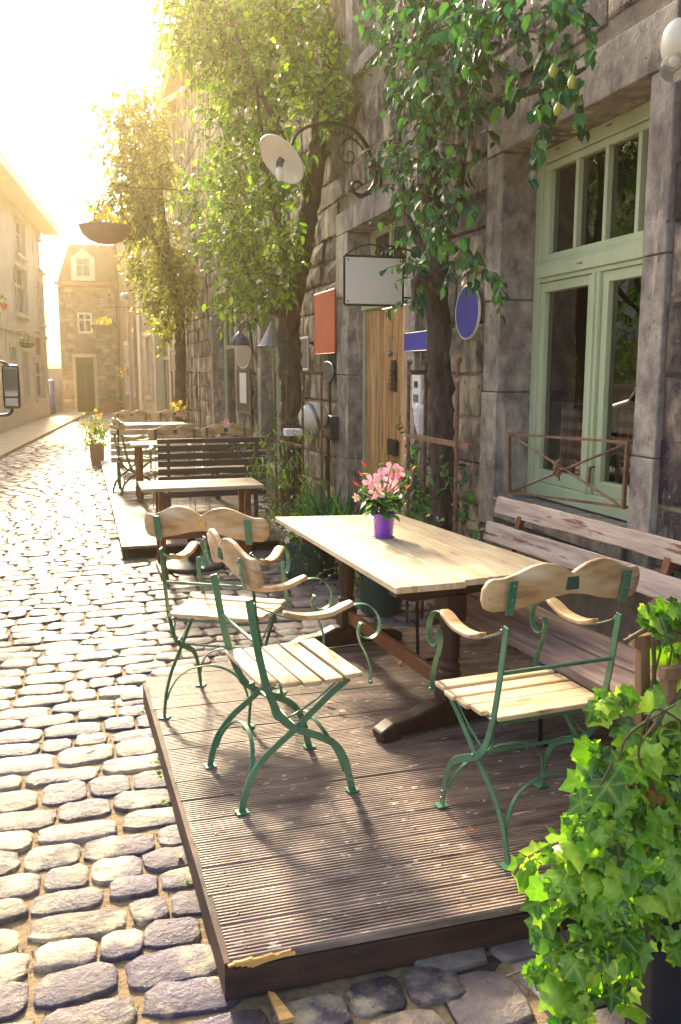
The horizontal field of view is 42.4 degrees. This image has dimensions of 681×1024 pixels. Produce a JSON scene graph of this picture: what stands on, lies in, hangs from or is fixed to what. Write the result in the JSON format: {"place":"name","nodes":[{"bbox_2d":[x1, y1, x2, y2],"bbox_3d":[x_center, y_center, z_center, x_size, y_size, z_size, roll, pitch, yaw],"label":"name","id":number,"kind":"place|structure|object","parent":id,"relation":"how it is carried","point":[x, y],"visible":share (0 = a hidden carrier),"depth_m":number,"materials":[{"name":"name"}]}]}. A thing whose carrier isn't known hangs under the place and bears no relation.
{"place":"outdoors","nodes":[
{"label":"outdoors","id":0,"kind":"place"},
{"bbox_2d":[0,412,88,459],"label":"sidewalk","id":1,"kind":"structure","parent":0,"point":[12,441],"depth_m":25.64,"materials":[{"name":"stone"}]},
{"bbox_2d":[0,412,156,512],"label":"street","id":2,"kind":"structure","parent":0,"point":[36,476],"depth_m":15.86,"materials":[{"name":"grey stone"}]},
{"bbox_2d":[0,115,59,433],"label":"cream house","id":3,"kind":"structure","parent":2,"relation":"on","point":[27,219],"depth_m":29.19,"materials":[{"name":"white paint"}]},
{"bbox_2d":[0,294,7,317],"bbox_3d":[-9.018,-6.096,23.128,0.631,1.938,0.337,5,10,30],"label":"geranium box","id":4,"kind":"object","parent":3,"relation":"attached to","point":[2,303],"visible":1,"depth_m":23.10,"materials":[{"name":"green plant"}]},
{"bbox_2d":[0,360,20,416],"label":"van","id":5,"kind":"object","parent":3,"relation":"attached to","point":[11,388],"visible":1,"depth_m":8.36,"materials":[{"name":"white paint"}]},
{"bbox_2d":[9,343,21,394],"bbox_3d":[-10.187,-4.424,27.265,0.260,1.600,1.164,-2,9,-11],"label":"window","id":6,"kind":"structure","parent":3,"relation":"in","point":[10,344],"depth_m":27.35,"materials":[{"name":"white paint"}]},
{"bbox_2d":[13,210,28,262],"bbox_3d":[-10.754,-9.102,29.085,0.416,1.386,2.272,-2,9,-11],"label":"window","id":7,"kind":"structure","parent":3,"relation":"in","point":[17,229],"depth_m":29.42,"materials":[{"name":"white paint"}]},
{"bbox_2d":[12,258,31,319],"bbox_3d":[-10.705,-7.313,29.002,0.459,1.747,2.712,-2,9,-11],"label":"window","id":8,"kind":"structure","parent":3,"relation":"in","point":[17,274],"depth_m":29.39,"materials":[{"name":"white paint"}]},
{"bbox_2d":[16,332,34,349],"bbox_3d":[-10.281,-5.443,27.963,1.199,0.619,0.509,4,10,22],"label":"hanging basket","id":9,"kind":"object","parent":3,"relation":"attached to","point":[23,344],"visible":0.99,"depth_m":27.75,"materials":[{"name":"green plant"}]},
{"bbox_2d":[22,347,33,401],"bbox_3d":[-10.641,-4.653,29.618,0.260,1.792,1.329,-2,9,-11],"label":"window","id":10,"kind":"structure","parent":3,"relation":"in","point":[30,398],"depth_m":29.96,"materials":[{"name":"white paint"}]},
{"bbox_2d":[33,357,47,402],"bbox_3d":[-11.317,-4.924,32.631,0.447,1.634,2.588,-2,9,-11],"label":"window","id":11,"kind":"structure","parent":3,"relation":"in","point":[37,367],"depth_m":33.07,"materials":[{"name":"white paint"}]},
{"bbox_2d":[36,234,45,275],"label":"window","id":12,"kind":"structure","parent":3,"relation":"in","point":[40,270],"depth_m":33.92,"materials":[{"name":"white paint"}]},
{"bbox_2d":[36,278,46,327],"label":"window","id":13,"kind":"structure","parent":3,"relation":"in","point":[40,324],"depth_m":33.91,"materials":[{"name":"white paint"}]},
{"bbox_2d":[49,379,55,414],"bbox_3d":[-12.482,-4.829,36.993,0.850,1.500,1.838,-3,9,-16],"label":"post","id":14,"kind":"object","parent":2,"relation":"on","point":[52,396],"visible":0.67,"depth_m":36.26,"materials":[{"name":"blue paint"}]},
{"bbox_2d":[48,368,63,412],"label":"garden wall","id":15,"kind":"structure","parent":2,"relation":"on","point":[55,375],"depth_m":38.17,"materials":[{"name":"stone"}]},
{"bbox_2d":[77,409,110,464],"bbox_3d":[-4.811,-1.455,17.071,0.680,1.104,0.649,-3,9,-16],"label":"flower tub","id":16,"kind":"object","parent":2,"relation":"on","point":[96,453],"visible":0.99,"depth_m":17.05,"materials":[{"name":"ceramic"}]},
{"bbox_2d":[104,393,123,412],"bbox_3d":[-10.067,-4.886,39.300,1.025,0.888,1.067,-3,9,-16],"label":"stone planter","id":17,"kind":"object","parent":2,"relation":"on","point":[115,406],"visible":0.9,"depth_m":39.10,"materials":[{"name":"beige stone"}]},
{"bbox_2d":[113,211,144,420],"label":"brown house","id":18,"kind":"structure","parent":2,"relation":"on","point":[129,345],"depth_m":35.47,"materials":[{"name":"stone"}]},
{"bbox_2d":[117,357,129,384],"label":"window flowers","id":19,"kind":"object","parent":18,"relation":"attached to","point":[121,376],"visible":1,"depth_m":32.51,"materials":[{"name":"orange plant"}]},
{"bbox_2d":[129,22,179,421],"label":"pale stone house","id":20,"kind":"structure","parent":0,"point":[157,387],"depth_m":28.05,"materials":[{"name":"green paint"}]},
{"bbox_2d":[91,307,151,333],"bbox_3d":[-7.026,-6.221,28.576,2.158,0.917,0.826,-3,9,-16],"label":"hanging basket","id":21,"kind":"object","parent":20,"relation":"attached to","point":[107,328],"visible":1,"depth_m":28.21,"materials":[{"name":"yellow metal"}]},
{"bbox_2d":[162,331,169,421],"bbox_3d":[-5.307,-4.134,27.449,0.165,3.130,3.000,-3,9,-17],"label":"door","id":22,"kind":"structure","parent":20,"relation":"in","point":[165,352],"depth_m":28.37,"materials":[{"name":"green paint"}]},
{"bbox_2d":[170,400,186,420],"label":"window flowers","id":23,"kind":"object","parent":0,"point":[174,406],"visible":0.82,"depth_m":19.01,"materials":[{"name":"yellow plant"}]},
{"bbox_2d":[0,0,404,368],"label":"sky","id":24,"kind":"structure","parent":0,"point":[51,51],"materials":[{"name":"white"}]},
{"bbox_2d":[197,451,280,518],"bbox_3d":[-2.367,-0.787,16.412,0.680,0.001,15.330,-3,9,-16],"label":"pavement bed","id":25,"kind":"object","parent":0,"point":[273,499],"depth_m":12.50,"materials":[{"name":"soil"}]},
{"bbox_2d":[196,451,284,546],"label":"pavement","id":26,"kind":"structure","parent":0,"point":[261,497],"depth_m":12.04,"materials":[{"name":"stone"}]},
{"bbox_2d":[63,68,202,435],"bbox_3d":[-3.962,-5.004,18.142,1.797,7.822,4.489,1,9,8],"label":"pear tree","id":27,"kind":"object","parent":26,"relation":"on","point":[140,208],"visible":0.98,"depth_m":17.83,"materials":[{"name":"green plant"}]},
{"bbox_2d":[171,371,201,437],"bbox_3d":[-3.487,-2.305,20.127,0.753,1.822,0.044,-3,9,-16],"label":"tree guard","id":28,"kind":"object","parent":26,"relation":"on","point":[192,409],"visible":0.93,"depth_m":20.08,"materials":[{"name":"metal"}]},
{"bbox_2d":[207,418,239,459],"bbox_3d":[-1.988,-1.213,15.578,0.800,0.895,0.741,-3,9,-16],"label":"flower pot","id":29,"kind":"object","parent":26,"relation":"on","point":[227,435],"visible":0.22,"depth_m":15.53,"materials":[{"name":"ceramic"}]},
{"bbox_2d":[141,0,372,529],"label":"pear tree","id":30,"kind":"object","parent":26,"relation":"on","point":[288,297],"visible":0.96,"depth_m":9.37,"materials":[{"name":"green plant"}]},
{"bbox_2d":[283,428,301,516],"bbox_3d":[-0.483,-0.233,8.977,0.170,1.236,0.140,-3,9,-16],"label":"sign post","id":31,"kind":"object","parent":26,"relation":"on","point":[288,432],"depth_m":8.90,"materials":[{"name":"white metal"}]},
{"bbox_2d":[273,371,322,523],"bbox_3d":[-0.467,-0.553,9.158,0.083,1.812,1.237,-4,10,-26],"label":"tree guard","id":32,"kind":"object","parent":26,"relation":"on","point":[302,373],"visible":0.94,"depth_m":8.94,"materials":[{"name":"metal"}]},
{"bbox_2d":[0,419,548,1023],"bbox_3d":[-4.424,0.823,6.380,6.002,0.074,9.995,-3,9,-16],"label":"street","id":33,"kind":"structure","parent":0,"point":[174,977],"depth_m":3.69,"materials":[{"name":"grey stone"}]},
{"bbox_2d":[54,243,118,411],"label":"end house","id":34,"kind":"structure","parent":33,"relation":"on","point":[85,282],"depth_m":39.12,"materials":[{"name":"grey stone"}]},
{"bbox_2d":[77,312,92,333],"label":"window","id":35,"kind":"structure","parent":34,"relation":"in","point":[84,320],"depth_m":39.11,"materials":[{"name":"white paint"}]},
{"bbox_2d":[75,358,95,411],"bbox_3d":[-11.538,-5.758,39.711,0.920,2.520,0.185,-3,9,-16],"label":"door","id":36,"kind":"structure","parent":34,"relation":"in","point":[84,366],"depth_m":39.63,"materials":[{"name":"brown wood"}]},
{"bbox_2d":[114,558,190,883],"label":"weeds","id":37,"kind":"object","parent":33,"relation":"on","point":[187,880],"visible":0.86,"depth_m":3.97,"materials":[{"name":"green plant"}]},
{"bbox_2d":[101,460,288,558],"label":"wooden deck","id":38,"kind":"structure","parent":33,"relation":"on","point":[130,512],"depth_m":10.82,"materials":[{"name":"brown wood"}]},
{"bbox_2d":[112,410,150,473],"bbox_3d":[-3.539,-1.208,14.848,0.628,1.050,0.606,-3,10,-18],"label":"garden chair","id":39,"kind":"object","parent":38,"relation":"on","point":[124,414],"visible":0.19,"depth_m":14.53,"materials":[{"name":"beige wood"}]},
{"bbox_2d":[110,418,157,495],"bbox_3d":[-2.854,-0.791,12.228,0.606,1.050,0.628,-5,10,-28],"label":"garden chair","id":40,"kind":"object","parent":38,"relation":"on","point":[118,423],"visible":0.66,"depth_m":12.09,"materials":[{"name":"beige wood"}]},
{"bbox_2d":[110,422,184,467],"bbox_3d":[-3.471,-1.221,15.871,1.300,0.755,0.700,-3,9,-16],"label":"dining table","id":41,"kind":"object","parent":38,"relation":"on","point":[150,423],"visible":0.14,"depth_m":15.82,"materials":[{"name":"beige wood"}]},
{"bbox_2d":[109,424,195,487],"bbox_3d":[-2.787,-0.853,13.040,1.232,0.922,0.554,-3,9,-16],"label":"slatted bench","id":42,"kind":"object","parent":38,"relation":"on","point":[114,457],"visible":0.53,"depth_m":12.73,"materials":[{"name":"brown wood"}]},
{"bbox_2d":[155,409,192,423],"bbox_3d":[-2.874,-1.256,15.144,0.628,1.050,0.606,-2,9,-14],"label":"garden chair","id":43,"kind":"object","parent":38,"relation":"on","point":[167,413],"visible":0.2,"depth_m":14.81,"materials":[{"name":"beige wood"}]},
{"bbox_2d":[148,425,200,511],"bbox_3d":[-2.043,-0.548,10.701,0.628,1.050,0.606,-3,10,-18],"label":"garden chair","id":44,"kind":"object","parent":38,"relation":"on","point":[166,431],"visible":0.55,"depth_m":10.42,"materials":[{"name":"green wood"}]},
{"bbox_2d":[129,441,224,502],"bbox_3d":[-2.166,-0.552,11.669,1.200,0.755,0.595,-3,9,-16],"label":"dining table","id":45,"kind":"object","parent":38,"relation":"on","point":[138,453],"visible":0.52,"depth_m":11.34,"materials":[{"name":"beige wood"}]},
{"bbox_2d":[157,437,267,517],"bbox_3d":[-1.403,-0.320,9.474,1.151,0.992,0.554,-3,9,-16],"label":"slatted bench","id":46,"kind":"object","parent":38,"relation":"on","point":[168,448],"visible":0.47,"depth_m":9.21,"materials":[{"name":"brown wood"}]},
{"bbox_2d":[200,423,250,509],"bbox_3d":[-1.457,-0.600,11.026,0.628,1.050,0.606,-2,9,-12],"label":"garden chair","id":47,"kind":"object","parent":38,"relation":"on","point":[217,429],"visible":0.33,"depth_m":10.71,"materials":[{"name":"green wood"}]},
{"bbox_2d":[5,619,529,1022],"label":"grit","id":48,"kind":"object","parent":33,"relation":"on","point":[105,883],"visible":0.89,"depth_m":3.07,"materials":[{"name":"gravel"}]},
{"bbox_2d":[143,622,677,1000],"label":"wooden deck","id":49,"kind":"structure","parent":33,"relation":"on","point":[309,869],"depth_m":3.31,"materials":[{"name":"brown wood"}]},
{"bbox_2d":[144,506,290,728],"bbox_3d":[-0.579,0.453,4.418,0.628,1.050,0.606,2,9,14],"label":"garden chair","id":50,"kind":"object","parent":49,"relation":"on","point":[179,520],"visible":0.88,"depth_m":4.26,"materials":[{"name":"green metal"}]},
{"bbox_2d":[202,529,381,815],"bbox_3d":[-0.215,0.584,3.593,0.606,1.050,0.628,-4,10,-24],"label":"garden chair","id":51,"kind":"object","parent":49,"relation":"on","point":[264,668],"visible":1,"depth_m":3.47,"materials":[{"name":"green metal"}]},
{"bbox_2d":[275,514,543,742],"bbox_3d":[0.305,0.527,4.920,0.937,0.748,2.000,-3,10,-20],"label":"dining table","id":52,"kind":"object","parent":49,"relation":"on","point":[412,560],"visible":0.74,"depth_m":4.41,"materials":[{"name":"brown wood"}]},
{"bbox_2d":[352,461,417,538],"bbox_3d":[0.244,-0.073,4.909,0.301,0.438,0.316,4,10,23],"label":"flower pot","id":53,"kind":"object","parent":52,"relation":"on","point":[383,517],"visible":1,"depth_m":4.89,"materials":[{"name":"purple ceramic"}]},
{"bbox_2d":[466,826,479,832],"bbox_3d":[0.484,1.164,3.213,0.053,0.017,0.023,2,9,11],"label":"fallen leaf","id":54,"kind":"object","parent":49,"relation":"on","point":[472,827],"visible":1,"depth_m":3.22,"materials":[{"name":"orange plant"}]},
{"bbox_2d":[426,557,639,870],"bbox_3d":[0.673,0.639,3.250,0.628,1.050,0.606,-4,10,-21],"label":"garden chair","id":55,"kind":"object","parent":49,"relation":"on","point":[501,696],"visible":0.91,"depth_m":3.10,"materials":[{"name":"green metal"}]},
{"bbox_2d":[415,496,680,746],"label":"bench","id":56,"kind":"object","parent":49,"relation":"on","point":[566,641],"visible":0.63,"depth_m":4.24,"materials":[{"name":"brown wood"}]},
{"bbox_2d":[157,0,680,725],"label":"stone house","id":57,"kind":"structure","parent":33,"relation":"on","point":[579,250],"depth_m":5.88,"materials":[{"name":"grey stone"}]},
{"bbox_2d":[120,290,189,300],"bbox_3d":[-4.422,-5.193,21.077,1.710,0.262,0.166,-3,9,-16],"label":"globe lamp","id":58,"kind":"object","parent":57,"relation":"attached to","point":[123,296],"visible":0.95,"depth_m":20.83,"materials":[{"name":"beige glass"}]},
{"bbox_2d":[73,186,262,244],"bbox_3d":[-2.367,-4.147,12.354,2.682,0.792,0.739,-3,9,-16],"label":"hanging basket","id":59,"kind":"object","parent":57,"relation":"attached to","point":[107,232],"visible":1,"depth_m":11.95,"materials":[{"name":"beige wicker"}]},
{"bbox_2d":[180,82,191,97],"bbox_3d":[-3.229,-9.009,18.685,0.390,0.337,0.240,1,9,5],"label":"globe lamp","id":60,"kind":"object","parent":57,"relation":"attached to","point":[183,88],"visible":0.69,"depth_m":18.62,"materials":[{"name":"white glass"}]},
{"bbox_2d":[223,295,235,425],"bbox_3d":[-2.005,-2.728,16.965,0.064,2.950,2.700,-3,9,-16],"label":"window","id":61,"kind":"structure","parent":57,"relation":"in","point":[229,356],"depth_m":17.82,"materials":[{"name":"green paint"}]},
{"bbox_2d":[230,320,253,354],"bbox_3d":[-1.582,-2.747,13.811,0.319,0.528,0.330,5,11,30],"label":"wall lantern","id":62,"kind":"object","parent":57,"relation":"attached to","point":[239,338],"depth_m":13.75,"materials":[{"name":"grey metal"}]},
{"bbox_2d":[236,345,249,368],"bbox_3d":[-1.556,-2.553,14.277,0.077,0.430,1.200,-3,9,-16],"label":"blank sign","id":63,"kind":"object","parent":57,"relation":"attached to","point":[243,356],"visible":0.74,"depth_m":14.22,"materials":[{"name":"white metal"}]},
{"bbox_2d":[236,368,251,414],"bbox_3d":[-1.596,-2.030,14.718,0.084,0.740,1.300,-3,9,-16],"label":"menu board","id":64,"kind":"object","parent":57,"relation":"attached to","point":[244,398],"visible":0.94,"depth_m":14.60,"materials":[{"name":"black metal"}]},
{"bbox_2d":[257,322,278,348],"bbox_3d":[-0.965,-2.485,12.320,0.440,0.370,0.425,-3,9,-16],"label":"cone ornament","id":65,"kind":"object","parent":57,"relation":"hanging from","point":[269,338],"visible":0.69,"depth_m":12.22,"materials":[{"name":"metal"}]},
{"bbox_2d":[275,304,280,459],"bbox_3d":[-0.771,-2.019,12.833,0.064,2.650,1.360,-3,9,-16],"label":"window","id":66,"kind":"structure","parent":57,"relation":"in","point":[276,319],"depth_m":13.45,"materials":[{"name":"green paint"}]},
{"bbox_2d":[300,336,309,370],"bbox_3d":[-0.431,-1.935,10.736,0.077,0.405,0.530,-3,9,-16],"label":"blank sign","id":67,"kind":"object","parent":57,"relation":"attached to","point":[304,346],"visible":0.57,"depth_m":10.60,"materials":[{"name":"white metal"}]},
{"bbox_2d":[298,402,327,432],"bbox_3d":[-0.282,-1.028,9.539,0.347,0.330,0.347,5,10,28],"label":"round lantern","id":68,"kind":"object","parent":57,"relation":"attached to","point":[311,416],"visible":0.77,"depth_m":9.41,"materials":[{"name":"white glass"}]},
{"bbox_2d":[259,121,381,197],"bbox_3d":[-0.172,-3.040,7.505,0.444,0.594,1.360,6,11,35],"label":"street lamp","id":69,"kind":"object","parent":57,"relation":"attached to","point":[281,159],"visible":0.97,"depth_m":7.21,"materials":[{"name":"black metal"}]},
{"bbox_2d":[314,288,335,354],"bbox_3d":[-0.150,-2.099,9.744,0.077,0.680,0.860,-3,9,-16],"label":"blank sign","id":70,"kind":"object","parent":57,"relation":"attached to","point":[324,322],"visible":0.89,"depth_m":9.68,"materials":[{"name":"red metal"}]},
{"bbox_2d":[321,361,333,381],"bbox_3d":[-0.119,-1.554,9.724,0.077,0.230,0.520,-3,9,-16],"label":"blank sign","id":71,"kind":"object","parent":57,"relation":"attached to","point":[327,368],"visible":0.88,"depth_m":9.67,"materials":[{"name":"grey metal"}]},
{"bbox_2d":[323,354,338,498],"bbox_3d":[-0.106,-0.785,9.672,0.120,1.900,0.420,-3,9,-16],"label":"meter box","id":72,"kind":"object","parent":57,"relation":"attached to","point":[332,424],"visible":0.72,"depth_m":9.57,"materials":[{"name":"black metal"}]},
{"bbox_2d":[343,244,410,306],"bbox_3d":[0.373,-1.815,6.731,0.732,0.468,0.025,-3,9,-16],"label":"hanging sign","id":73,"kind":"object","parent":57,"relation":"attached to","point":[365,283],"visible":0.94,"depth_m":6.70,"materials":[{"name":"white metal"}]},
{"bbox_2d":[376,0,389,33],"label":"window","id":74,"kind":"structure","parent":57,"relation":"in","point":[379,28],"depth_m":8.40,"materials":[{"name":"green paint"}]},
{"bbox_2d":[365,305,405,515],"bbox_3d":[0.447,-0.816,8.458,0.123,2.250,1.454,-3,9,-16],"label":"door","id":75,"kind":"structure","parent":57,"relation":"in","point":[385,354],"depth_m":8.52,"materials":[{"name":"brown wood"}]},
{"bbox_2d":[371,218,406,276],"bbox_3d":[0.570,-2.419,8.161,0.060,0.586,1.670,-3,9,-16],"label":"window","id":76,"kind":"structure","parent":57,"relation":"in","point":[386,236],"depth_m":8.44,"materials":[{"name":"green paint"}]},
{"bbox_2d":[404,330,427,351],"bbox_3d":[0.629,-1.363,7.021,0.077,0.153,0.500,-3,9,-16],"label":"blank sign","id":77,"kind":"object","parent":57,"relation":"attached to","point":[415,341],"visible":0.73,"depth_m":6.99,"materials":[{"name":"blue metal"}]},
{"bbox_2d":[412,375,423,407],"bbox_3d":[0.624,-0.975,7.120,0.035,0.270,0.190,-3,9,-16],"label":"doorbell panel","id":78,"kind":"object","parent":57,"relation":"attached to","point":[417,386],"visible":0.71,"depth_m":7.08,"materials":[{"name":"white plastic"}]},
{"bbox_2d":[455,285,480,339],"bbox_3d":[0.920,-1.403,6.173,0.077,0.380,0.400,-3,9,-16],"label":"blank sign","id":79,"kind":"object","parent":57,"relation":"attached to","point":[467,315],"visible":0.87,"depth_m":6.15,"materials":[{"name":"blue metal"}]},
{"bbox_2d":[507,432,632,508],"bbox_3d":[1.293,-0.245,5.102,0.122,0.438,1.312,-3,9,-16],"label":"window guard","id":80,"kind":"object","parent":57,"relation":"attached to","point":[559,469],"visible":0.97,"depth_m":4.97,"materials":[{"name":"metal"}]},
{"bbox_2d":[527,101,649,520],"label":"window","id":81,"kind":"structure","parent":57,"relation":"in","point":[589,230],"depth_m":5.60,"materials":[{"name":"green paint"}]},
{"bbox_2d":[659,17,680,82],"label":"globe lamp","id":82,"kind":"object","parent":57,"relation":"attached to","point":[670,51],"visible":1,"depth_m":3.61,"materials":[{"name":"white glass"}]},
{"bbox_2d":[105,548,464,701],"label":"pavement","id":83,"kind":"structure","parent":0,"point":[287,628],"depth_m":6.57,"materials":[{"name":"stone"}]},
{"bbox_2d":[166,538,224,574],"bbox_3d":[-1.381,0.294,8.133,0.600,0.460,0.600,-3,9,-16],"label":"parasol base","id":84,"kind":"object","parent":83,"relation":"on","point":[186,565],"visible":0.5,"depth_m":8.03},
{"bbox_2d":[138,478,263,579],"bbox_3d":[-1.266,0.139,7.963,1.060,0.810,0.565,-3,9,-16],"label":"dining table","id":85,"kind":"object","parent":83,"relation":"on","point":[161,488],"visible":0.52,"depth_m":7.87,"materials":[{"name":"beige wood"}]},
{"bbox_2d":[231,406,333,527],"bbox_3d":[-0.442,-0.257,8.088,0.819,1.434,0.915,7,11,37],"label":"bamboo plant","id":86,"kind":"object","parent":83,"relation":"on","point":[284,483],"visible":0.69,"depth_m":8.08,"materials":[{"name":"green plant"}]},
{"bbox_2d":[272,504,324,579],"bbox_3d":[-0.305,0.249,7.725,0.480,0.677,0.638,6,11,31],"label":"green pot","id":87,"kind":"object","parent":83,"relation":"on","point":[306,559],"visible":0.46,"depth_m":7.62,"materials":[{"name":"plastic"}]},
{"bbox_2d":[267,477,377,576],"bbox_3d":[-0.126,0.074,8.029,1.106,0.928,0.976,-3,9,-16],"label":"grass pot","id":88,"kind":"object","parent":83,"relation":"on","point":[319,508],"depth_m":7.78,"materials":[{"name":"green plant"}]},
{"bbox_2d":[333,576,358,594],"bbox_3d":[0.245,0.616,7.504,0.466,0.013,0.652,-3,9,-16],"label":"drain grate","id":89,"kind":"object","parent":83,"relation":"on","point":[337,579],"visible":0.12,"depth_m":7.58,"materials":[{"name":"black metal"}]},
{"bbox_2d":[316,562,403,616],"bbox_3d":[0.262,0.406,6.609,0.759,0.718,0.712,-5,11,-31],"label":"green pot","id":90,"kind":"object","parent":83,"relation":"on","point":[379,599],"visible":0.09,"depth_m":6.51,"materials":[{"name":"plastic"}]},
{"bbox_2d":[405,357,472,622],"bbox_3d":[0.674,-0.061,5.811,0.184,1.892,1.052,-3,9,-16],"label":"tree guard","id":91,"kind":"object","parent":83,"relation":"on","point":[456,443],"visible":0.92,"depth_m":6.08,"materials":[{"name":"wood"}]},
{"bbox_2d":[413,391,427,435],"bbox_3d":[0.589,-0.734,6.316,0.106,0.438,0.218,-3,9,-16],"label":"plastic bag","id":92,"kind":"object","parent":91,"relation":"hanging from","point":[418,412],"visible":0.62,"depth_m":6.29,"materials":[{"name":"white plastic"}]},
{"bbox_2d":[353,0,599,624],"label":"pear tree","id":93,"kind":"object","parent":83,"relation":"on","point":[428,107],"visible":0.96,"depth_m":5.48,"materials":[{"name":"green plant"}]},
{"bbox_2d":[384,415,485,541],"bbox_3d":[0.676,-0.099,6.106,0.515,1.103,1.511,-3,9,-16],"label":"creeper","id":94,"kind":"object","parent":93,"relation":"attached to","point":[415,501],"visible":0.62,"depth_m":6.18,"materials":[{"name":"green plant"}]},
{"bbox_2d":[187,966,465,1023],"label":"street","id":95,"kind":"structure","parent":0,"point":[427,986],"depth_m":2.53,"materials":[{"name":"grey stone"}]},
{"bbox_2d":[268,991,293,1023],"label":"wood chip","id":96,"kind":"object","parent":95,"relation":"on","point":[284,1015],"visible":1,"depth_m":2.47,"materials":[{"name":"beige wood"}]},
{"bbox_2d":[412,926,630,1023],"bbox_3d":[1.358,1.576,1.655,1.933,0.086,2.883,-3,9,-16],"label":"pavement","id":97,"kind":"structure","parent":0,"point":[488,997],"depth_m":2.58,"materials":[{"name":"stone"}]},
{"bbox_2d":[505,595,680,1023],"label":"ivy planter","id":98,"kind":"object","parent":97,"relation":"on","point":[620,845],"visible":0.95,"depth_m":2.24,"materials":[{"name":"plant"}]},
{"bbox_2d":[623,627,680,796],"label":"bench","id":99,"kind":"object","parent":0,"point":[640,641],"visible":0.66,"depth_m":2.46,"materials":[{"name":"brown wood"}]}
]}

